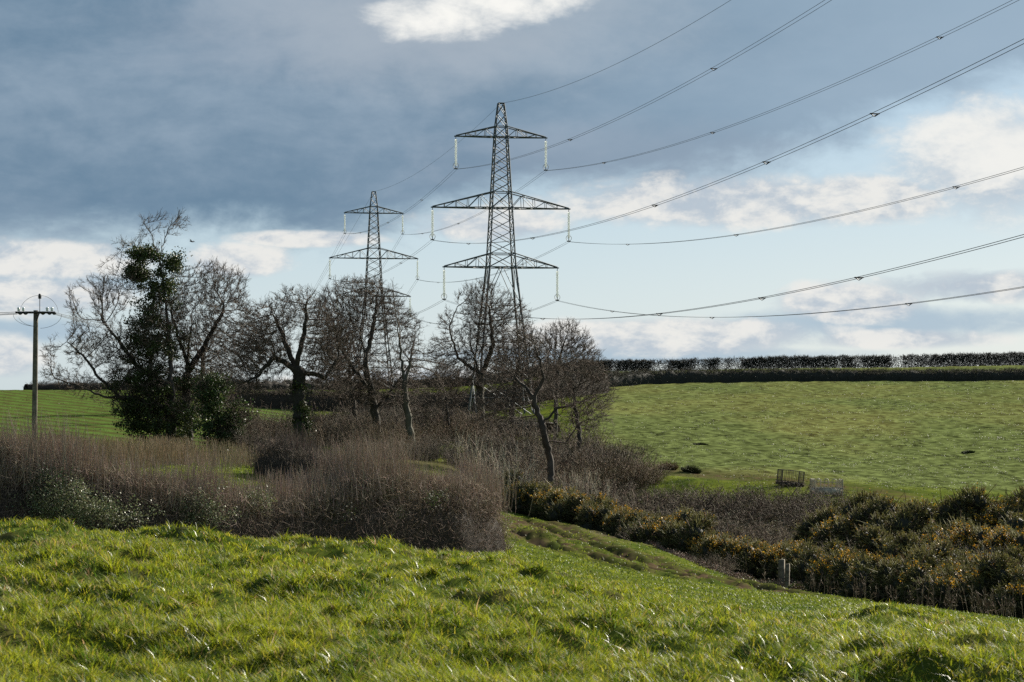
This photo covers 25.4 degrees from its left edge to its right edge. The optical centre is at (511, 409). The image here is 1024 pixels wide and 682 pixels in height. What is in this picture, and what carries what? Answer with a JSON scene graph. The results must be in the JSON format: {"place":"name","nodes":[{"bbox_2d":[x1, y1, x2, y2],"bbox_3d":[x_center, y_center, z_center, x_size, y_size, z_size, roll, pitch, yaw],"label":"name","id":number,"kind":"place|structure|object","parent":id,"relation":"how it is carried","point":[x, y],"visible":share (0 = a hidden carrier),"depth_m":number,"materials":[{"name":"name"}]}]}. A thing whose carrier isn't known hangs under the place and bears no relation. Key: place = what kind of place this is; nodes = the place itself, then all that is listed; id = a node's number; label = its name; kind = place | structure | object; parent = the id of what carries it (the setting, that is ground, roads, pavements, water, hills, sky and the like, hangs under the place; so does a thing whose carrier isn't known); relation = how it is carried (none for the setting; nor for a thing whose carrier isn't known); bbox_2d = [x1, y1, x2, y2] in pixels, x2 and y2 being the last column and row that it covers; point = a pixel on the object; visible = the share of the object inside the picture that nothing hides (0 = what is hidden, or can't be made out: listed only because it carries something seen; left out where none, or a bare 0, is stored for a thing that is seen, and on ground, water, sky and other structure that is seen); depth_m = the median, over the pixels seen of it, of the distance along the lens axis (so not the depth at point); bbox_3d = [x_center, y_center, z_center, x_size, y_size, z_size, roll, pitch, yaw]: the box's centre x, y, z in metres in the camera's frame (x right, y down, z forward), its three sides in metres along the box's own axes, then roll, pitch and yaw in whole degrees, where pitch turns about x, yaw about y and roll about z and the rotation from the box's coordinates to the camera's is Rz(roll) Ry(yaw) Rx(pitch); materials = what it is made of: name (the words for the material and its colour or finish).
{"place":"outdoors","nodes":[
{"label":"outdoors","id":0,"kind":"place"},
{"bbox_2d":[0,365,1023,681],"bbox_3d":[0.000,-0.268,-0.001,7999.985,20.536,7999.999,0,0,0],"label":"ground","id":1,"kind":"structure","parent":0,"point":[750,427],"depth_m":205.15,"materials":[{"name":"plant"}]},
{"bbox_2d":[13,294,61,448],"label":"utility pole","id":2,"kind":"object","parent":1,"relation":"on","point":[35,313],"visible":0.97,"depth_m":117.88,"materials":[{"name":"brown wood"}]},
{"bbox_2d":[38,207,201,446],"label":"ash tree","id":3,"kind":"object","parent":1,"relation":"on","point":[138,409],"visible":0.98,"depth_m":202.35,"materials":[{"name":"green plant"}]},
{"bbox_2d":[0,431,270,468],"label":"dry reeds","id":4,"kind":"object","parent":1,"relation":"on","point":[159,447],"visible":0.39,"depth_m":135.03,"materials":[{"name":"plant"}]},
{"bbox_2d":[150,255,274,446],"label":"ash tree","id":5,"kind":"object","parent":1,"relation":"on","point":[189,366],"visible":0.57,"depth_m":207.19,"materials":[{"name":"brown plant"}]},
{"bbox_2d":[179,365,262,453],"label":"holly tree","id":6,"kind":"object","parent":1,"relation":"on","point":[211,386],"visible":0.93,"depth_m":197.08,"materials":[{"name":"green plant"}]},
{"bbox_2d":[221,420,284,452],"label":"bare bush","id":7,"kind":"object","parent":1,"relation":"on","point":[252,440],"visible":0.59,"depth_m":195.40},
{"bbox_2d":[0,402,536,552],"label":"hedge","id":8,"kind":"object","parent":1,"relation":"on","point":[376,495],"visible":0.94,"depth_m":64.25,"materials":[{"name":"brown plant"}]},
{"bbox_2d":[222,283,360,442],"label":"oak tree","id":9,"kind":"object","parent":1,"relation":"on","point":[300,411],"visible":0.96,"depth_m":189.68,"materials":[{"name":"brown plant"}]},
{"bbox_2d":[240,422,360,485],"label":"hedge","id":10,"kind":"object","parent":1,"relation":"on","point":[284,451],"visible":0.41,"depth_m":113.83,"materials":[{"name":"brown plant"}]},
{"bbox_2d":[23,359,591,389],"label":"hedge","id":11,"kind":"object","parent":1,"relation":"on","point":[42,385],"visible":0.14,"depth_m":501.99,"materials":[{"name":"plant"}]},
{"bbox_2d":[310,411,383,447],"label":"bare bush","id":12,"kind":"object","parent":1,"relation":"on","point":[329,431],"visible":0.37,"depth_m":195.68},
{"bbox_2d":[318,318,387,420],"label":"ash tree","id":13,"kind":"object","parent":1,"relation":"on","point":[355,402],"visible":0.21,"depth_m":214.84,"materials":[{"name":"brown plant"}]},
{"bbox_2d":[319,398,404,440],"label":"bare bush","id":14,"kind":"object","parent":1,"relation":"on","point":[338,416],"visible":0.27,"depth_m":206.00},
{"bbox_2d":[325,408,404,447],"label":"bare bush","id":15,"kind":"object","parent":1,"relation":"on","point":[386,432],"visible":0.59,"depth_m":191.69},
{"bbox_2d":[305,273,430,443],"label":"oak tree","id":16,"kind":"object","parent":1,"relation":"on","point":[366,381],"visible":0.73,"depth_m":199.50,"materials":[{"name":"brown plant"}]},
{"bbox_2d":[328,191,418,386],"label":"pylon","id":17,"kind":"object","parent":1,"relation":"on","point":[370,212],"visible":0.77,"depth_m":517.54,"materials":[{"name":"metal"}]},
{"bbox_2d":[374,280,451,444],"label":"ash tree","id":18,"kind":"object","parent":1,"relation":"on","point":[406,402],"visible":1,"depth_m":195.02,"materials":[{"name":"brown plant"}]},
{"bbox_2d":[222,370,610,411],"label":"hedge","id":19,"kind":"object","parent":1,"relation":"on","point":[276,399],"visible":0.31,"depth_m":369.98,"materials":[{"name":"plant"}]},
{"bbox_2d":[288,406,562,435],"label":"hedge","id":20,"kind":"object","parent":1,"relation":"on","point":[533,420],"visible":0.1,"depth_m":276.97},
{"bbox_2d":[405,437,446,461],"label":"bare bush","id":21,"kind":"object","parent":1,"relation":"on","point":[423,455],"visible":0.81,"depth_m":169.69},
{"bbox_2d":[410,356,469,430],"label":"ash tree","id":22,"kind":"object","parent":1,"relation":"on","point":[452,370],"visible":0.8,"depth_m":214.82,"materials":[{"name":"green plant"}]},
{"bbox_2d":[416,428,472,458],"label":"bare bush","id":23,"kind":"object","parent":1,"relation":"on","point":[448,439],"visible":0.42,"depth_m":175.78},
{"bbox_2d":[412,402,493,444],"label":"bare bush","id":24,"kind":"object","parent":1,"relation":"on","point":[472,424],"visible":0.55,"depth_m":212.84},
{"bbox_2d":[436,438,489,469],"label":"bare bush","id":25,"kind":"object","parent":1,"relation":"on","point":[452,456],"visible":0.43,"depth_m":169.66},
{"bbox_2d":[422,277,532,422],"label":"oak tree","id":26,"kind":"object","parent":1,"relation":"on","point":[491,347],"visible":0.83,"depth_m":239.59,"materials":[{"name":"brown plant"}]},
{"bbox_2d":[460,428,530,462],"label":"bare bush","id":27,"kind":"object","parent":1,"relation":"on","point":[474,438],"visible":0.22,"depth_m":204.42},
{"bbox_2d":[430,102,571,413],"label":"pylon","id":28,"kind":"object","parent":1,"relation":"on","point":[507,137],"visible":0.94,"depth_m":329.58,"materials":[{"name":"metal"}]},
{"bbox_2d":[262,0,830,372],"bbox_3d":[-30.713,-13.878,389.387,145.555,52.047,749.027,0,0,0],"label":"power cable","id":29,"kind":"object","parent":28,"relation":"hanging from","point":[712,68],"visible":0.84,"depth_m":214.96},
{"bbox_2d":[271,39,1023,378],"bbox_3d":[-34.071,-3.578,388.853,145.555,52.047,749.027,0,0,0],"label":"power cable","id":30,"kind":"object","parent":28,"relation":"hanging from","point":[875,113],"visible":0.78,"depth_m":149.08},
{"bbox_2d":[306,234,1023,366],"bbox_3d":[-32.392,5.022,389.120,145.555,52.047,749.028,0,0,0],"label":"power cable","id":31,"kind":"object","parent":28,"relation":"hanging from","point":[858,277],"visible":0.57,"depth_m":145.79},
{"bbox_2d":[311,0,1018,370],"bbox_3d":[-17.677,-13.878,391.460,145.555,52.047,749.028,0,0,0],"label":"power cable","id":32,"kind":"object","parent":28,"relation":"hanging from","point":[737,124],"visible":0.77,"depth_m":212.26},
{"bbox_2d":[361,167,1022,361],"bbox_3d":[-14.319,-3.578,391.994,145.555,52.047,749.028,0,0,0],"label":"power cable","id":33,"kind":"object","parent":28,"relation":"hanging from","point":[958,186],"visible":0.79,"depth_m":211.66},
{"bbox_2d":[383,286,1023,356],"bbox_3d":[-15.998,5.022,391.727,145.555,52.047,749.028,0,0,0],"label":"power cable","id":34,"kind":"object","parent":28,"relation":"hanging from","point":[793,314],"visible":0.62,"depth_m":197.07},
{"bbox_2d":[0,515,1022,681],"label":"shiny grass","id":35,"kind":"structure","parent":1,"relation":"on","point":[216,568],"depth_m":16.74,"materials":[{"name":"plant"}]},
{"bbox_2d":[479,434,543,488],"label":"pale shrub","id":36,"kind":"object","parent":1,"relation":"on","point":[504,462],"visible":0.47,"depth_m":163.35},
{"bbox_2d":[474,327,553,441],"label":"oak tree","id":37,"kind":"object","parent":1,"relation":"on","point":[512,384],"visible":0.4,"depth_m":224.69,"materials":[{"name":"brown plant"}]},
{"bbox_2d":[460,417,577,460],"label":"bare bush","id":38,"kind":"object","parent":1,"relation":"on","point":[522,436],"visible":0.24,"depth_m":205.59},
{"bbox_2d":[496,478,554,514],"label":"gorse bush","id":39,"kind":"object","parent":1,"relation":"on","point":[519,486],"visible":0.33,"depth_m":160.84,"materials":[{"name":"green plant"}]},
{"bbox_2d":[490,448,575,481],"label":"bare bush","id":40,"kind":"object","parent":1,"relation":"on","point":[526,463],"visible":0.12,"depth_m":184.78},
{"bbox_2d":[507,476,561,516],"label":"gorse bush","id":41,"kind":"object","parent":1,"relation":"on","point":[520,499],"visible":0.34,"depth_m":159.81,"materials":[{"name":"green plant"}]},
{"bbox_2d":[467,315,613,486],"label":"oak tree","id":42,"kind":"object","parent":1,"relation":"on","point":[544,434],"visible":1,"depth_m":167.78,"materials":[{"name":"brown plant"}]},
{"bbox_2d":[489,431,596,480],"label":"bare bush","id":43,"kind":"object","parent":1,"relation":"on","point":[529,455],"visible":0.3,"depth_m":190.16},
{"bbox_2d":[527,484,591,519],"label":"gorse bush","id":44,"kind":"object","parent":1,"relation":"on","point":[542,500],"visible":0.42,"depth_m":156.17,"materials":[{"name":"green plant"}]},
{"bbox_2d":[532,316,600,444],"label":"ash tree","id":45,"kind":"object","parent":1,"relation":"on","point":[572,339],"visible":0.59,"depth_m":234.74,"materials":[{"name":"brown plant"}]},
{"bbox_2d":[515,417,618,454],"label":"bare bush","id":46,"kind":"object","parent":1,"relation":"on","point":[584,435],"visible":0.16,"depth_m":214.11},
{"bbox_2d":[525,463,617,496],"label":"bare bush","id":47,"kind":"object","parent":1,"relation":"on","point":[578,478],"visible":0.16,"depth_m":175.58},
{"bbox_2d":[542,487,608,524],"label":"gorse bush","id":48,"kind":"object","parent":1,"relation":"on","point":[561,511],"visible":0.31,"depth_m":153.46,"materials":[{"name":"green plant"}]},
{"bbox_2d":[535,342,622,451],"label":"oak tree","id":49,"kind":"object","parent":1,"relation":"on","point":[581,382],"visible":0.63,"depth_m":204.72,"materials":[{"name":"brown plant"}]},
{"bbox_2d":[521,444,638,492],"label":"bare bush","id":50,"kind":"object","parent":1,"relation":"on","point":[606,470],"visible":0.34,"depth_m":184.92,"materials":[{"name":"plant"}]},
{"bbox_2d":[540,434,648,488],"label":"bare bush","id":51,"kind":"object","parent":1,"relation":"on","point":[590,455],"visible":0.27,"depth_m":189.45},
{"bbox_2d":[572,492,636,531],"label":"gorse bush","id":52,"kind":"object","parent":1,"relation":"on","point":[589,516],"visible":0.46,"depth_m":149.01,"materials":[{"name":"green plant"}]},
{"bbox_2d":[567,467,651,504],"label":"bramble thicket","id":53,"kind":"object","parent":1,"relation":"on","point":[628,486],"visible":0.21,"depth_m":177.02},
{"bbox_2d":[576,431,665,478],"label":"bare bush","id":54,"kind":"object","parent":1,"relation":"on","point":[634,456],"visible":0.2,"depth_m":195.86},
{"bbox_2d":[602,502,654,536],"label":"gorse bush","id":55,"kind":"object","parent":1,"relation":"on","point":[613,519],"visible":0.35,"depth_m":144.21,"materials":[{"name":"green plant"}]},
{"bbox_2d":[595,448,673,489],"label":"bare bush","id":56,"kind":"object","parent":1,"relation":"on","point":[643,478],"visible":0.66,"depth_m":188.70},
{"bbox_2d":[603,478,676,512],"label":"bramble thicket","id":57,"kind":"object","parent":1,"relation":"on","point":[638,498],"visible":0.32,"depth_m":173.20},
{"bbox_2d":[620,457,676,484],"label":"bare bush","id":58,"kind":"object","parent":1,"relation":"on","point":[658,473],"visible":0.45,"depth_m":191.19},
{"bbox_2d":[625,500,699,544],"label":"gorse bush","id":59,"kind":"object","parent":1,"relation":"on","point":[644,533],"visible":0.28,"depth_m":135.22,"materials":[{"name":"green plant"}]},
{"bbox_2d":[628,476,697,509],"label":"bramble thicket","id":60,"kind":"object","parent":1,"relation":"on","point":[662,493],"visible":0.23,"depth_m":175.42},
{"bbox_2d":[636,474,741,518],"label":"bramble thicket","id":61,"kind":"object","parent":1,"relation":"on","point":[702,502],"visible":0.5,"depth_m":170.94,"materials":[{"name":"plant"}]},
{"bbox_2d":[657,509,721,553],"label":"gorse bush","id":62,"kind":"object","parent":1,"relation":"on","point":[696,526],"visible":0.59,"depth_m":131.33,"materials":[{"name":"green plant"}]},
{"bbox_2d":[681,530,740,566],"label":"gorse bush","id":63,"kind":"object","parent":1,"relation":"on","point":[708,543],"visible":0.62,"depth_m":129.14,"materials":[{"name":"green plant"}]},
{"bbox_2d":[662,509,759,541],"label":"bramble thicket","id":64,"kind":"object","parent":1,"relation":"on","point":[728,529],"visible":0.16,"depth_m":155.83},
{"bbox_2d":[683,549,741,571],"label":"bramble thicket","id":65,"kind":"object","parent":1,"relation":"on","point":[724,565],"visible":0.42,"depth_m":125.33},
{"bbox_2d":[676,475,768,511],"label":"bramble thicket","id":66,"kind":"object","parent":1,"relation":"on","point":[734,497],"visible":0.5,"depth_m":173.07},
{"bbox_2d":[642,540,805,590],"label":"dead leaf litter","id":67,"kind":"object","parent":1,"relation":"on","point":[712,566],"visible":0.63,"depth_m":122.88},
{"bbox_2d":[714,535,763,575],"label":"gorse bush","id":68,"kind":"object","parent":1,"relation":"on","point":[733,549],"visible":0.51,"depth_m":128.65,"materials":[{"name":"green plant"}]},
{"bbox_2d":[692,502,789,540],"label":"bramble thicket","id":69,"kind":"object","parent":1,"relation":"on","point":[748,523],"visible":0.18,"depth_m":159.59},
{"bbox_2d":[699,484,794,522],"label":"bramble thicket","id":70,"kind":"object","parent":1,"relation":"on","point":[735,512],"visible":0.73,"depth_m":168.94,"materials":[{"name":"plant"}]},
{"bbox_2d":[735,533,774,578],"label":"gorse bush","id":71,"kind":"object","parent":1,"relation":"on","point":[754,572],"visible":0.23,"depth_m":128.76,"materials":[{"name":"green plant"}]},
{"bbox_2d":[725,521,795,546],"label":"bramble thicket","id":72,"kind":"object","parent":1,"relation":"on","point":[771,543],"visible":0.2,"depth_m":154.25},
{"bbox_2d":[730,473,816,512],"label":"bramble thicket","id":73,"kind":"object","parent":1,"relation":"on","point":[780,496],"visible":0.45,"depth_m":173.31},
{"bbox_2d":[738,511,810,545],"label":"bramble thicket","id":74,"kind":"object","parent":1,"relation":"on","point":[782,529],"visible":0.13,"depth_m":157.10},
{"bbox_2d":[552,366,1023,386],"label":"hedge","id":75,"kind":"object","parent":1,"relation":"on","point":[645,376],"visible":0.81,"depth_m":430.83,"materials":[{"name":"plant"}]},
{"bbox_2d":[753,537,823,582],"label":"gorse bush","id":76,"kind":"object","parent":1,"relation":"on","point":[771,561],"visible":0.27,"depth_m":126.60,"materials":[{"name":"green plant"}]},
{"bbox_2d":[774,469,805,486],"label":"cattle feeder","id":77,"kind":"object","parent":1,"relation":"on","point":[783,482],"visible":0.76,"depth_m":186.24,"materials":[{"name":"paint"}]},
{"bbox_2d":[755,485,848,526],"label":"bramble thicket","id":78,"kind":"object","parent":1,"relation":"on","point":[791,517],"visible":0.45,"depth_m":167.44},
{"bbox_2d":[594,351,1023,370],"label":"hedge","id":79,"kind":"object","parent":1,"relation":"on","point":[820,361],"visible":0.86,"depth_m":562.35,"materials":[{"name":"plant"}]},
{"bbox_2d":[776,532,861,583],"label":"gorse bush","id":80,"kind":"object","parent":1,"relation":"on","point":[798,561],"visible":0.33,"depth_m":119.57,"materials":[{"name":"green plant"}]},
{"bbox_2d":[790,503,849,542],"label":"gorse bush","id":81,"kind":"object","parent":1,"relation":"on","point":[803,529],"visible":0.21,"depth_m":149.79,"materials":[{"name":"green plant"}]},
{"bbox_2d":[810,478,842,494],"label":"cattle feeder","id":82,"kind":"object","parent":1,"relation":"on","point":[828,489],"visible":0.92,"depth_m":180.33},
{"bbox_2d":[786,480,869,513],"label":"bramble thicket","id":83,"kind":"object","parent":1,"relation":"on","point":[825,498],"visible":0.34,"depth_m":171.41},
{"bbox_2d":[800,514,870,548],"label":"gorse bush","id":84,"kind":"object","parent":1,"relation":"on","point":[835,527],"visible":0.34,"depth_m":144.70,"materials":[{"name":"green plant"}]},
{"bbox_2d":[799,546,889,593],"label":"gorse bush","id":85,"kind":"object","parent":1,"relation":"on","point":[822,565],"visible":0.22,"depth_m":111.15,"materials":[{"name":"green plant"}]},
{"bbox_2d":[818,488,882,515],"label":"gorse bush","id":86,"kind":"object","parent":1,"relation":"on","point":[861,497],"visible":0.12,"depth_m":157.55,"materials":[{"name":"green plant"}]},
{"bbox_2d":[821,547,882,594],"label":"gorse bush","id":87,"kind":"object","parent":1,"relation":"on","point":[839,568],"visible":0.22,"depth_m":106.74,"materials":[{"name":"green plant"}]},
{"bbox_2d":[697,553,1022,616],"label":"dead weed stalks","id":88,"kind":"object","parent":1,"relation":"on","point":[948,595],"visible":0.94,"depth_m":89.06,"materials":[{"name":"plant"}]},
{"bbox_2d":[837,492,903,539],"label":"gorse bush","id":89,"kind":"object","parent":1,"relation":"on","point":[865,512],"visible":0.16,"depth_m":145.52,"materials":[{"name":"green plant"}]},
{"bbox_2d":[850,522,899,556],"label":"gorse bush","id":90,"kind":"object","parent":1,"relation":"on","point":[872,539],"visible":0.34,"depth_m":129.56,"materials":[{"name":"green plant"}]},
{"bbox_2d":[837,541,913,598],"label":"gorse bush","id":91,"kind":"object","parent":1,"relation":"on","point":[871,562],"visible":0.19,"depth_m":102.43,"materials":[{"name":"green plant"}]},
{"bbox_2d":[856,496,945,544],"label":"gorse bush","id":92,"kind":"object","parent":1,"relation":"on","point":[915,516],"visible":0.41,"depth_m":141.47,"materials":[{"name":"green plant"}]},
{"bbox_2d":[863,543,944,603],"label":"gorse bush","id":93,"kind":"object","parent":1,"relation":"on","point":[889,574],"visible":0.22,"depth_m":98.71,"materials":[{"name":"green plant"}]},
{"bbox_2d":[878,528,931,562],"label":"gorse bush","id":94,"kind":"object","parent":1,"relation":"on","point":[902,542],"visible":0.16,"depth_m":121.59,"materials":[{"name":"green plant"}]},
{"bbox_2d":[894,554,972,604],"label":"gorse bush","id":95,"kind":"object","parent":1,"relation":"on","point":[916,571],"visible":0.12,"depth_m":95.64,"materials":[{"name":"green plant"}]},
{"bbox_2d":[912,510,982,546],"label":"gorse bush","id":96,"kind":"object","parent":1,"relation":"on","point":[935,532],"visible":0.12,"depth_m":137.73,"materials":[{"name":"green plant"}]},
{"bbox_2d":[924,537,973,568],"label":"gorse bush","id":97,"kind":"object","parent":1,"relation":"on","point":[947,548],"visible":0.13,"depth_m":116.46,"materials":[{"name":"green plant"}]},
{"bbox_2d":[905,547,993,613],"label":"gorse bush","id":98,"kind":"object","parent":1,"relation":"on","point":[955,577],"visible":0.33,"depth_m":92.43,"materials":[{"name":"green plant"}]},
{"bbox_2d":[932,483,999,524],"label":"gorse bush","id":99,"kind":"object","parent":1,"relation":"on","point":[975,500],"visible":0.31,"depth_m":149.23,"materials":[{"name":"green plant"}]},
{"bbox_2d":[944,519,1015,554],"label":"gorse bush","id":100,"kind":"object","parent":1,"relation":"on","point":[974,534],"visible":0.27,"depth_m":133.56,"materials":[{"name":"green plant"}]},
{"bbox_2d":[959,548,1023,613],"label":"gorse bush","id":101,"kind":"object","parent":1,"relation":"on","point":[993,570],"visible":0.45,"depth_m":90.53,"materials":[{"name":"green plant"}]},
{"bbox_2d":[959,489,1023,531],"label":"gorse bush","id":102,"kind":"object","parent":1,"relation":"on","point":[995,520],"visible":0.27,"depth_m":148.16,"materials":[{"name":"green plant"}]},
{"bbox_2d":[971,524,1023,557],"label":"gorse bush","id":103,"kind":"object","parent":1,"relation":"on","point":[999,540],"visible":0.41,"depth_m":129.57,"materials":[{"name":"green plant"}]},
{"bbox_2d":[987,567,1023,618],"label":"gorse bush","id":104,"kind":"object","parent":1,"relation":"on","point":[1017,587],"visible":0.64,"depth_m":87.97,"materials":[{"name":"green plant"}]},
{"bbox_2d":[987,486,1023,525],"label":"gorse bush","id":105,"kind":"object","parent":1,"relation":"on","point":[1018,495],"visible":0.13,"depth_m":149.40,"materials":[{"name":"green plant"}]},
{"bbox_2d":[993,497,1023,532],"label":"gorse bush","id":106,"kind":"object","parent":1,"relation":"on","point":[1017,521],"visible":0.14,"depth_m":139.32,"materials":[{"name":"green plant"}]},
{"bbox_2d":[0,0,1023,389],"label":"sky","id":107,"kind":"structure","parent":0,"point":[267,121],"materials":[{"name":"blue"}]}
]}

